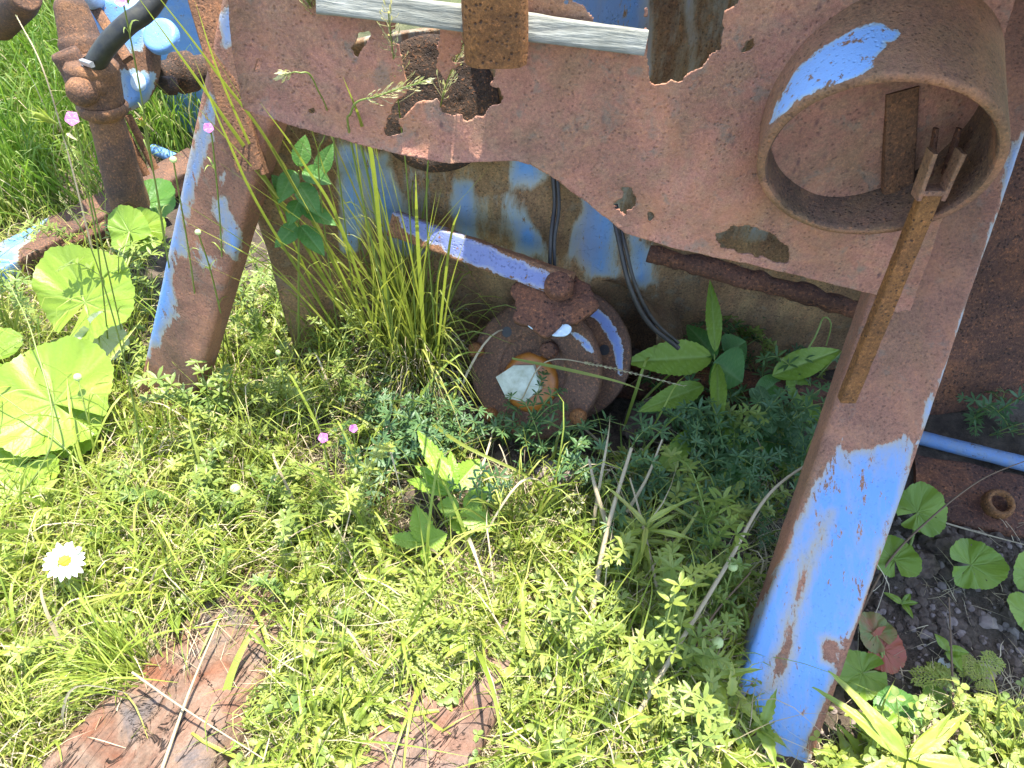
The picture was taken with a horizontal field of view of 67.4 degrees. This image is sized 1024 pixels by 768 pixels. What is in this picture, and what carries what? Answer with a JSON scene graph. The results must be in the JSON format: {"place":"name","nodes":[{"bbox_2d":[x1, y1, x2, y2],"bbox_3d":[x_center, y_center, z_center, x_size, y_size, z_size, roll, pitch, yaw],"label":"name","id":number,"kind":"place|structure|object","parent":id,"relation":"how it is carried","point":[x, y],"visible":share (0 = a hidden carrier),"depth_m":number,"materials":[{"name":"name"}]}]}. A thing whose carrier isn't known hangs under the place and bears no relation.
{"place":"outdoors","nodes":[
{"label":"outdoors","id":0,"kind":"place"},
{"bbox_2d":[0,187,1023,767],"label":"short grass","id":1,"kind":"structure","parent":0,"point":[296,617],"depth_m":1.16,"materials":[{"name":"plant"}]},
{"bbox_2d":[6,281,53,510],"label":"grass stalk","id":2,"kind":"object","parent":1,"relation":"on","point":[42,464],"depth_m":1.20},
{"bbox_2d":[0,0,1023,767],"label":"ground","id":3,"kind":"structure","parent":0,"point":[954,426],"depth_m":1.36,"materials":[{"name":"soil"}]},
{"bbox_2d":[16,16,92,248],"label":"grass stalk","id":4,"kind":"object","parent":3,"relation":"on","point":[78,193],"depth_m":1.47,"materials":[{"name":"plant"}]},
{"bbox_2d":[0,327,113,509],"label":"round leaf plant","id":5,"kind":"object","parent":3,"relation":"on","point":[67,355],"visible":0.83,"depth_m":1.29,"materials":[{"name":"plant"}]},
{"bbox_2d":[0,264,124,368],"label":"grass tuft","id":6,"kind":"object","parent":3,"relation":"on","point":[13,322],"visible":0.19,"depth_m":1.45,"materials":[{"name":"plant"}]},
{"bbox_2d":[42,541,85,622],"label":"daisy","id":7,"kind":"object","parent":3,"relation":"on","point":[76,557],"visible":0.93,"depth_m":1.08,"materials":[{"name":"white plant"}]},
{"bbox_2d":[26,105,108,338],"bbox_3d":[-0.644,-0.180,1.189,0.358,0.674,0.052,36,57,28],"label":"flower bud","id":8,"kind":"object","parent":3,"relation":"on","point":[44,117],"visible":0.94,"depth_m":0.98,"materials":[{"name":"green plant"}]},
{"bbox_2d":[0,578,177,746],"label":"grass tuft","id":9,"kind":"object","parent":3,"relation":"on","point":[100,664],"visible":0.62,"depth_m":1.04,"materials":[{"name":"green plant"}]},
{"bbox_2d":[0,148,190,290],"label":"frame rail","id":10,"kind":"object","parent":3,"relation":"on","point":[43,243],"visible":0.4,"depth_m":1.70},
{"bbox_2d":[40,218,108,258],"bbox_3d":[-0.971,-0.336,1.729,0.392,0.053,0.082,-33,56,-26],"label":"rotten plank","id":11,"kind":"object","parent":10,"relation":"on","point":[81,236],"visible":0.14,"depth_m":1.71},
{"bbox_2d":[65,112,126,354],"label":"pink flower","id":12,"kind":"object","parent":3,"relation":"on","point":[71,118],"visible":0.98,"depth_m":1.00,"materials":[{"name":"green plant"}]},
{"bbox_2d":[59,192,140,453],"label":"grass stalk","id":13,"kind":"object","parent":3,"relation":"on","point":[70,212],"depth_m":1.06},
{"bbox_2d":[0,0,201,236],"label":"meadow grass","id":14,"kind":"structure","parent":3,"relation":"on","point":[24,144],"depth_m":1.88,"materials":[{"name":"plant"}]},
{"bbox_2d":[31,178,175,381],"bbox_3d":[-0.773,-0.194,1.496,0.197,0.241,0.401,0,48,0],"label":"round leaf plant","id":15,"kind":"object","parent":3,"relation":"on","point":[126,224],"visible":0.82,"depth_m":1.40,"materials":[{"name":"plant"}]},
{"bbox_2d":[0,0,207,211],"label":"rusty pump","id":16,"kind":"object","parent":3,"relation":"on","point":[106,100],"visible":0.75,"depth_m":1.43,"materials":[{"name":"orange metal"}]},
{"bbox_2d":[79,0,167,69],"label":"black hose","id":17,"kind":"object","parent":16,"relation":"attached to","point":[112,39],"visible":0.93,"depth_m":1.29,"materials":[{"name":"rubber"}]},
{"bbox_2d":[127,127,149,176],"bbox_3d":[-0.754,-0.470,1.530,0.016,0.111,0.052,-33,56,-26],"label":"rusty rod","id":18,"kind":"object","parent":16,"relation":"attached to","point":[143,167],"visible":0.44,"depth_m":1.54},
{"bbox_2d":[125,114,158,169],"bbox_3d":[-0.737,-0.481,1.530,0.050,0.109,0.016,35,57,27],"label":"rusty rod","id":19,"kind":"object","parent":16,"relation":"attached to","point":[134,128],"visible":0.76,"depth_m":1.52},
{"bbox_2d":[115,0,169,258],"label":"pink flower","id":20,"kind":"object","parent":3,"relation":"on","point":[121,3],"visible":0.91,"depth_m":1.03,"materials":[{"name":"green plant"}]},
{"bbox_2d":[135,113,169,267],"bbox_3d":[-0.518,-0.173,1.189,0.038,0.665,0.340,-35,57,-27],"label":"flower bud","id":21,"kind":"object","parent":3,"relation":"on","point":[142,122],"visible":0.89,"depth_m":1.00,"materials":[{"name":"green plant"}]},
{"bbox_2d":[97,362,228,490],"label":"grass tuft","id":22,"kind":"object","parent":3,"relation":"on","point":[154,433],"visible":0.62,"depth_m":1.30,"materials":[{"name":"green plant"}]},
{"bbox_2d":[150,144,175,158],"bbox_3d":[-0.842,-0.564,1.920,0.161,0.027,0.027,25,53,21],"label":"blue pipe","id":23,"kind":"object","parent":3,"relation":"on","point":[162,155],"visible":0.33,"depth_m":1.93,"materials":[{"name":"metal"}]},
{"bbox_2d":[156,0,203,132],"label":"blue tank","id":24,"kind":"object","parent":3,"relation":"on","point":[180,11],"visible":0.1,"depth_m":1.88,"materials":[{"name":"metal"}]},
{"bbox_2d":[41,524,324,767],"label":"weathered beam","id":25,"kind":"structure","parent":3,"relation":"on","point":[158,713],"depth_m":1.02,"materials":[{"name":"wood"}]},
{"bbox_2d":[160,621,218,767],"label":"dry stalk","id":26,"kind":"object","parent":25,"relation":"on","point":[164,761],"visible":1,"depth_m":1.00,"materials":[{"name":"plant"}]},
{"bbox_2d":[131,671,264,759],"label":"dry stalk","id":27,"kind":"object","parent":25,"relation":"on","point":[163,694],"visible":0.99,"depth_m":0.98,"materials":[{"name":"plant"}]},
{"bbox_2d":[222,624,262,690],"bbox_3d":[-0.377,0.410,1.049,0.016,0.073,0.157,14,49,12],"label":"long grass blade","id":28,"kind":"object","parent":25,"relation":"on","point":[233,670],"visible":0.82,"depth_m":1.04,"materials":[{"name":"yellow plant"}]},
{"bbox_2d":[169,156,198,293],"bbox_3d":[-0.488,-0.140,1.189,0.033,0.622,0.318,-36,57,-28],"label":"round bud","id":29,"kind":"object","parent":3,"relation":"on","point":[173,159],"visible":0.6,"depth_m":1.00,"materials":[{"name":"green plant"}]},
{"bbox_2d":[195,229,229,351],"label":"flower","id":30,"kind":"object","parent":3,"relation":"on","point":[198,232],"visible":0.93,"depth_m":1.05,"materials":[{"name":"green plant"}]},
{"bbox_2d":[204,123,228,364],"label":"pink flower","id":31,"kind":"object","parent":3,"relation":"on","point":[208,128],"visible":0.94,"depth_m":0.97,"materials":[{"name":"green plant"}]},
{"bbox_2d":[140,0,368,355],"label":"long grass blade","id":32,"kind":"object","parent":3,"relation":"on","point":[241,142],"visible":0.71,"depth_m":0.99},
{"bbox_2d":[196,5,327,317],"bbox_3d":[-0.333,-0.213,1.130,0.027,0.806,0.336,-6,48,-5],"label":"long grass blade","id":33,"kind":"object","parent":3,"relation":"on","point":[248,142],"visible":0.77,"depth_m":0.98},
{"bbox_2d":[161,0,365,330],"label":"long grass blade","id":34,"kind":"object","parent":3,"relation":"on","point":[228,88],"visible":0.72,"depth_m":0.97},
{"bbox_2d":[196,64,366,374],"bbox_3d":[-0.314,-0.161,1.109,0.050,0.769,0.306,2,48,2],"label":"long grass blade","id":35,"kind":"object","parent":3,"relation":"on","point":[271,227],"visible":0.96,"depth_m":1.05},
{"bbox_2d":[271,135,336,353],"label":"shade leaf plant","id":36,"kind":"object","parent":3,"relation":"on","point":[307,236],"visible":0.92,"depth_m":1.10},
{"bbox_2d":[240,267,375,381],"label":"grass tuft","id":37,"kind":"object","parent":3,"relation":"on","point":[321,342],"visible":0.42,"depth_m":1.41,"materials":[{"name":"plant"}]},
{"bbox_2d":[273,70,355,313],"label":"grass stalk","id":38,"kind":"object","parent":3,"relation":"on","point":[281,74],"depth_m":0.81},
{"bbox_2d":[241,631,407,757],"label":"feathery weed","id":39,"kind":"object","parent":3,"relation":"on","point":[264,694],"visible":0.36,"depth_m":1.03,"materials":[{"name":"green plant"}]},
{"bbox_2d":[262,105,387,371],"bbox_3d":[-0.232,-0.140,1.108,0.014,0.742,0.335,-1,48,-1],"label":"long grass blade","id":40,"kind":"object","parent":3,"relation":"on","point":[338,222],"visible":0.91,"depth_m":1.02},
{"bbox_2d":[315,433,334,540],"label":"pink flower","id":41,"kind":"object","parent":3,"relation":"on","point":[323,438],"visible":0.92,"depth_m":1.19,"materials":[{"name":"green plant"}]},
{"bbox_2d":[317,135,339,344],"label":"grass stalk","id":42,"kind":"object","parent":3,"relation":"on","point":[324,229],"depth_m":1.14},
{"bbox_2d":[150,22,514,459],"bbox_3d":[-0.192,-0.240,1.202,0.569,0.756,0.468,0,48,0],"label":"grass tuft","id":43,"kind":"object","parent":3,"relation":"on","point":[402,310],"visible":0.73,"depth_m":1.31,"materials":[{"name":"plant"}]},
{"bbox_2d":[299,0,401,387],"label":"grass stalk","id":44,"kind":"object","parent":3,"relation":"on","point":[361,147],"depth_m":1.05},
{"bbox_2d":[344,80,392,366],"bbox_3d":[-0.186,-0.154,1.109,0.021,0.758,0.326,-10,49,-9],"label":"long grass blade","id":45,"kind":"object","parent":3,"relation":"on","point":[375,186],"visible":0.76,"depth_m":1.01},
{"bbox_2d":[0,154,762,767],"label":"tall feathery herb","id":46,"kind":"object","parent":3,"relation":"on","point":[714,724],"visible":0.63,"depth_m":1.03,"materials":[{"name":"green plant"}]},
{"bbox_2d":[0,462,763,767],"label":"ferny cover","id":47,"kind":"object","parent":3,"relation":"on","point":[347,743],"visible":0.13,"depth_m":1.06,"materials":[{"name":"green plant"}]},
{"bbox_2d":[427,673,457,699],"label":"long grass blade","id":48,"kind":"object","parent":47,"relation":"on","point":[443,685],"visible":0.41,"depth_m":1.04,"materials":[{"name":"yellow plant"}]},
{"bbox_2d":[0,320,764,767],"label":"loose blades","id":49,"kind":"object","parent":3,"relation":"on","point":[470,548],"visible":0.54,"depth_m":1.12,"materials":[{"name":"green plant"}]},
{"bbox_2d":[287,563,493,743],"bbox_3d":[-0.179,0.377,1.092,0.280,0.075,0.243,-33,56,-26],"label":"feathery weed","id":50,"kind":"object","parent":3,"relation":"on","point":[416,571],"visible":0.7,"depth_m":1.08,"materials":[{"name":"green plant"}]},
{"bbox_2d":[346,76,434,344],"bbox_3d":[-0.174,-0.137,1.087,0.070,0.768,0.374,-18,50,-15],"label":"grass stalk","id":51,"kind":"object","parent":3,"relation":"on","point":[395,89],"depth_m":0.76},
{"bbox_2d":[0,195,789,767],"bbox_3d":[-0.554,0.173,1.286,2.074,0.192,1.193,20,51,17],"label":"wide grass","id":52,"kind":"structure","parent":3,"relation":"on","point":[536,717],"depth_m":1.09,"materials":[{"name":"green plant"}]},
{"bbox_2d":[377,0,418,362],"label":"grass stalk","id":53,"kind":"object","parent":3,"relation":"on","point":[389,25],"depth_m":0.80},
{"bbox_2d":[356,687,450,767],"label":"weathered beam","id":54,"kind":"structure","parent":3,"relation":"on","point":[442,714],"depth_m":1.00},
{"bbox_2d":[0,272,818,767],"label":"loose straw","id":55,"kind":"object","parent":3,"relation":"on","point":[604,728],"visible":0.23,"depth_m":1.11,"materials":[{"name":"plant"}]},
{"bbox_2d":[1,243,828,767],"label":"feathery herb","id":56,"kind":"object","parent":3,"relation":"on","point":[199,475],"visible":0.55,"depth_m":1.19,"materials":[{"name":"green plant"}]},
{"bbox_2d":[415,178,426,363],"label":"long grass blade","id":57,"kind":"object","parent":3,"relation":"on","point":[419,271],"visible":0.88,"depth_m":1.03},
{"bbox_2d":[390,505,468,563],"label":"toothed seedling","id":58,"kind":"object","parent":3,"relation":"on","point":[437,538],"visible":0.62,"depth_m":1.17,"materials":[{"name":"green plant"}]},
{"bbox_2d":[402,484,456,520],"bbox_3d":[-0.140,0.198,1.289,0.096,0.065,0.085,0,48,0],"label":"stone","id":59,"kind":"object","parent":3,"relation":"on","point":[419,495],"visible":0.29,"depth_m":1.27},
{"bbox_2d":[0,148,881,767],"bbox_3d":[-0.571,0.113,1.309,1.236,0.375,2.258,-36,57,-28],"label":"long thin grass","id":60,"kind":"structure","parent":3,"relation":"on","point":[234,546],"depth_m":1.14,"materials":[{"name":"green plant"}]},
{"bbox_2d":[426,34,463,361],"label":"grass stalk","id":61,"kind":"object","parent":3,"relation":"on","point":[449,77],"depth_m":0.98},
{"bbox_2d":[436,209,459,363],"bbox_3d":[-0.098,-0.092,1.108,0.004,0.678,0.419,-11,49,-10],"label":"long grass blade","id":62,"kind":"object","parent":3,"relation":"on","point":[445,278],"visible":0.91,"depth_m":1.01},
{"bbox_2d":[407,431,496,532],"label":"toothed seedling","id":63,"kind":"object","parent":3,"relation":"on","point":[461,473],"visible":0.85,"depth_m":1.20,"materials":[{"name":"green plant"}]},
{"bbox_2d":[402,568,543,767],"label":"weathered beam","id":64,"kind":"structure","parent":3,"relation":"on","point":[459,740],"depth_m":1.00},
{"bbox_2d":[406,405,548,502],"bbox_3d":[-0.078,0.104,1.270,0.356,0.074,0.040,33,56,26],"label":"long grass blade","id":65,"kind":"object","parent":3,"relation":"on","point":[452,438],"visible":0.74,"depth_m":1.22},
{"bbox_2d":[418,622,548,721],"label":"feathery weed","id":66,"kind":"object","parent":3,"relation":"on","point":[515,682],"visible":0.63,"depth_m":1.05,"materials":[{"name":"green plant"}]},
{"bbox_2d":[0,506,1017,767],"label":"weeds","id":67,"kind":"object","parent":3,"relation":"on","point":[746,706],"visible":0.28,"depth_m":1.03,"materials":[{"name":"green plant"}]},
{"bbox_2d":[0,266,1023,767],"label":"clover cover","id":68,"kind":"object","parent":3,"relation":"on","point":[974,738],"visible":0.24,"depth_m":1.11,"materials":[{"name":"green plant"}]},
{"bbox_2d":[0,358,1023,767],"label":"leafy weeds","id":69,"kind":"object","parent":3,"relation":"on","point":[766,714],"visible":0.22,"depth_m":1.05,"materials":[{"name":"green plant"}]},
{"bbox_2d":[0,202,1023,767],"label":"straw litter","id":70,"kind":"object","parent":3,"relation":"on","point":[488,752],"visible":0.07,"depth_m":1.18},
{"bbox_2d":[438,446,591,590],"bbox_3d":[-0.013,0.196,1.189,0.260,0.177,0.273,0,48,0],"label":"grass tuft","id":71,"kind":"object","parent":3,"relation":"on","point":[510,520],"visible":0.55,"depth_m":1.18,"materials":[{"name":"plant"}]},
{"bbox_2d":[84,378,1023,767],"bbox_3d":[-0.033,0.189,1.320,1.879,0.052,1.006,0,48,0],"label":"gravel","id":72,"kind":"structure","parent":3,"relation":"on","point":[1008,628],"depth_m":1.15,"materials":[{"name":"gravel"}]},
{"bbox_2d":[909,650,1005,731],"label":"feathery weed","id":73,"kind":"object","parent":72,"relation":"on","point":[943,672],"visible":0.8,"depth_m":1.07,"materials":[{"name":"green plant"}]},
{"bbox_2d":[534,459,581,494],"bbox_3d":[0.082,0.157,1.325,0.081,0.058,0.071,-16,50,-14],"label":"stone","id":74,"kind":"object","parent":3,"relation":"on","point":[550,463],"visible":0.27,"depth_m":1.30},
{"bbox_2d":[139,0,1023,761],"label":"derelict machine","id":75,"kind":"object","parent":3,"relation":"on","point":[755,162],"visible":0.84,"depth_m":1.01,"materials":[{"name":"paint"}]},
{"bbox_2d":[316,0,648,55],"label":"weathered board","id":76,"kind":"object","parent":75,"relation":"on","point":[542,28],"visible":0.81,"depth_m":0.72,"materials":[{"name":"wood"}]},
{"bbox_2d":[468,281,682,439],"bbox_3d":[0.126,-0.055,1.424,0.431,0.275,0.253,-35,57,-27],"label":"flange hub","id":77,"kind":"object","parent":75,"relation":"attached to","point":[600,335],"visible":0.71,"depth_m":1.34,"materials":[{"name":"paint"}]},
{"bbox_2d":[387,211,597,338],"bbox_3d":[-0.034,-0.167,1.253,0.367,0.155,0.114,24,52,20],"label":"lever handle","id":78,"kind":"object","parent":77,"relation":"on","point":[550,300],"visible":0.98,"depth_m":1.20,"materials":[{"name":"paint"}]},
{"bbox_2d":[512,357,643,390],"bbox_3d":[0.107,-0.018,1.273,0.228,0.014,0.007,14,50,13],"label":"long grass blade","id":79,"kind":"object","parent":77,"relation":"on","point":[566,369],"visible":1,"depth_m":1.27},
{"bbox_2d":[520,358,686,400],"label":"grass stalk","id":80,"kind":"object","parent":77,"relation":"on","point":[606,367],"depth_m":1.28,"materials":[{"name":"plant"}]},
{"bbox_2d":[837,127,966,402],"bbox_3d":[0.438,-0.124,0.893,0.040,0.332,0.110,16,50,14],"label":"forked bar","id":81,"kind":"object","parent":75,"relation":"attached to","point":[926,201],"visible":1,"depth_m":0.84,"materials":[{"name":"metal"}]},
{"bbox_2d":[588,459,616,545],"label":"dry stalk","id":82,"kind":"object","parent":3,"relation":"on","point":[602,510],"visible":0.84,"depth_m":1.17,"materials":[{"name":"plant"}]},
{"bbox_2d":[588,448,632,631],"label":"dry stalk","id":83,"kind":"object","parent":3,"relation":"on","point":[597,577],"visible":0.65,"depth_m":1.12,"materials":[{"name":"plant"}]},
{"bbox_2d":[447,368,818,537],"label":"scrambling stems","id":84,"kind":"object","parent":3,"relation":"on","point":[638,459],"visible":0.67,"depth_m":1.26,"materials":[{"name":"green plant"}]},
{"bbox_2d":[619,395,676,448],"bbox_3d":[0.251,0.075,1.393,0.111,0.075,0.102,0,48,0],"label":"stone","id":85,"kind":"object","parent":3,"relation":"on","point":[635,428],"visible":0.41,"depth_m":1.37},
{"bbox_2d":[595,486,703,586],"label":"narrow leaf plant","id":86,"kind":"object","parent":3,"relation":"on","point":[643,535],"visible":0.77,"depth_m":1.12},
{"bbox_2d":[592,679,732,767],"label":"lance leaf plant","id":87,"kind":"object","parent":3,"relation":"on","point":[631,711],"visible":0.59,"depth_m":0.99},
{"bbox_2d":[330,311,1023,572],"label":"whorled herb","id":88,"kind":"object","parent":3,"relation":"on","point":[411,427],"visible":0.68,"depth_m":1.28,"materials":[{"name":"green plant"}]},
{"bbox_2d":[625,439,662,512],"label":"dry stalk","id":89,"kind":"object","parent":88,"relation":"on","point":[633,501],"visible":0.91,"depth_m":1.18,"materials":[{"name":"plant"}]},
{"bbox_2d":[631,281,746,477],"bbox_3d":[0.310,0.001,1.346,0.227,0.201,0.329,0,48,0],"label":"toothed plant","id":90,"kind":"object","parent":3,"relation":"on","point":[697,351],"visible":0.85,"depth_m":1.34,"materials":[{"name":"green plant"}]},
{"bbox_2d":[651,497,746,564],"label":"narrow leaf plant","id":91,"kind":"object","parent":3,"relation":"on","point":[687,515],"visible":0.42,"depth_m":1.17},
{"bbox_2d":[606,466,802,762],"bbox_3d":[0.273,0.304,1.059,0.041,0.224,0.555,34,56,27],"label":"dry stalk","id":92,"kind":"object","parent":3,"relation":"on","point":[663,670],"visible":0.7,"depth_m":1.03,"materials":[{"name":"plant"}]},
{"bbox_2d":[681,642,761,733],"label":"lance leaf plant","id":93,"kind":"object","parent":3,"relation":"on","point":[739,672],"visible":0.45,"depth_m":1.00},
{"bbox_2d":[701,523,750,566],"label":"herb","id":94,"kind":"object","parent":3,"relation":"on","point":[714,551],"visible":0.2,"depth_m":1.21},
{"bbox_2d":[702,317,841,502],"bbox_3d":[0.455,0.056,1.308,0.394,0.182,0.147,-35,57,-27],"label":"broad weed","id":95,"kind":"object","parent":3,"relation":"on","point":[822,358],"visible":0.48,"depth_m":1.36,"materials":[{"name":"green plant"}]},
{"bbox_2d":[747,386,809,450],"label":"oval leaf herb","id":96,"kind":"object","parent":3,"relation":"on","point":[757,392],"visible":0.54,"depth_m":1.30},
{"bbox_2d":[840,611,906,700],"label":"round leaf plant","id":97,"kind":"object","parent":3,"relation":"on","point":[878,631],"visible":0.97,"depth_m":1.09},
{"bbox_2d":[812,671,985,767],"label":"lily like shoot","id":98,"kind":"object","parent":3,"relation":"on","point":[876,725],"visible":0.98,"depth_m":0.98,"materials":[{"name":"green plant"}]},
{"bbox_2d":[883,592,917,617],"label":"seedling","id":99,"kind":"object","parent":3,"relation":"on","point":[906,602],"visible":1,"depth_m":1.16,"materials":[{"name":"green plant"}]},
{"bbox_2d":[866,683,945,747],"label":"round leaf plant","id":100,"kind":"object","parent":3,"relation":"on","point":[889,711],"visible":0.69,"depth_m":1.04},
{"bbox_2d":[877,481,947,577],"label":"round leaf plant","id":101,"kind":"object","parent":3,"relation":"on","point":[924,501],"visible":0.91,"depth_m":1.22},
{"bbox_2d":[903,550,940,578],"bbox_3d":[0.642,0.289,1.210,0.068,0.051,0.052,0,48,0],"label":"stone","id":102,"kind":"object","parent":3,"relation":"on","point":[930,564],"visible":0.56,"depth_m":1.20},
{"bbox_2d":[917,527,963,559],"bbox_3d":[0.693,0.259,1.238,0.075,0.056,0.059,0,48,0],"label":"stone","id":103,"kind":"object","parent":3,"relation":"on","point":[944,540],"visible":0.58,"depth_m":1.22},
{"bbox_2d":[862,461,1023,611],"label":"dry stalk","id":104,"kind":"object","parent":3,"relation":"on","point":[900,547],"visible":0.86,"depth_m":1.18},
{"bbox_2d":[935,634,968,670],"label":"seedling","id":105,"kind":"object","parent":3,"relation":"on","point":[958,652],"visible":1,"depth_m":1.09,"materials":[{"name":"green plant"}]},
{"bbox_2d":[948,597,955,747],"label":"dry stalk","id":106,"kind":"object","parent":3,"relation":"on","point":[952,683],"visible":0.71,"depth_m":1.08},
{"bbox_2d":[913,454,1023,538],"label":"rusty plank","id":107,"kind":"object","parent":3,"relation":"on","point":[949,480],"visible":0.67,"depth_m":1.30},
{"bbox_2d":[980,489,1015,518],"bbox_3d":[0.803,0.197,1.268,0.051,0.029,0.050,0,48,0],"label":"pipe ring","id":108,"kind":"object","parent":107,"relation":"on","point":[989,508],"visible":1,"depth_m":1.26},
{"bbox_2d":[919,431,1023,471],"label":"blue pipe","id":109,"kind":"object","parent":3,"relation":"on","point":[969,450],"visible":0.91,"depth_m":1.34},
{"bbox_2d":[950,538,1009,589],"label":"round leaf plant","id":110,"kind":"object","parent":3,"relation":"on","point":[985,562],"visible":1,"depth_m":1.17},
{"bbox_2d":[1007,551,1023,629],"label":"round leaf plant","id":111,"kind":"object","parent":3,"relation":"on","point":[1015,600],"visible":1,"depth_m":1.14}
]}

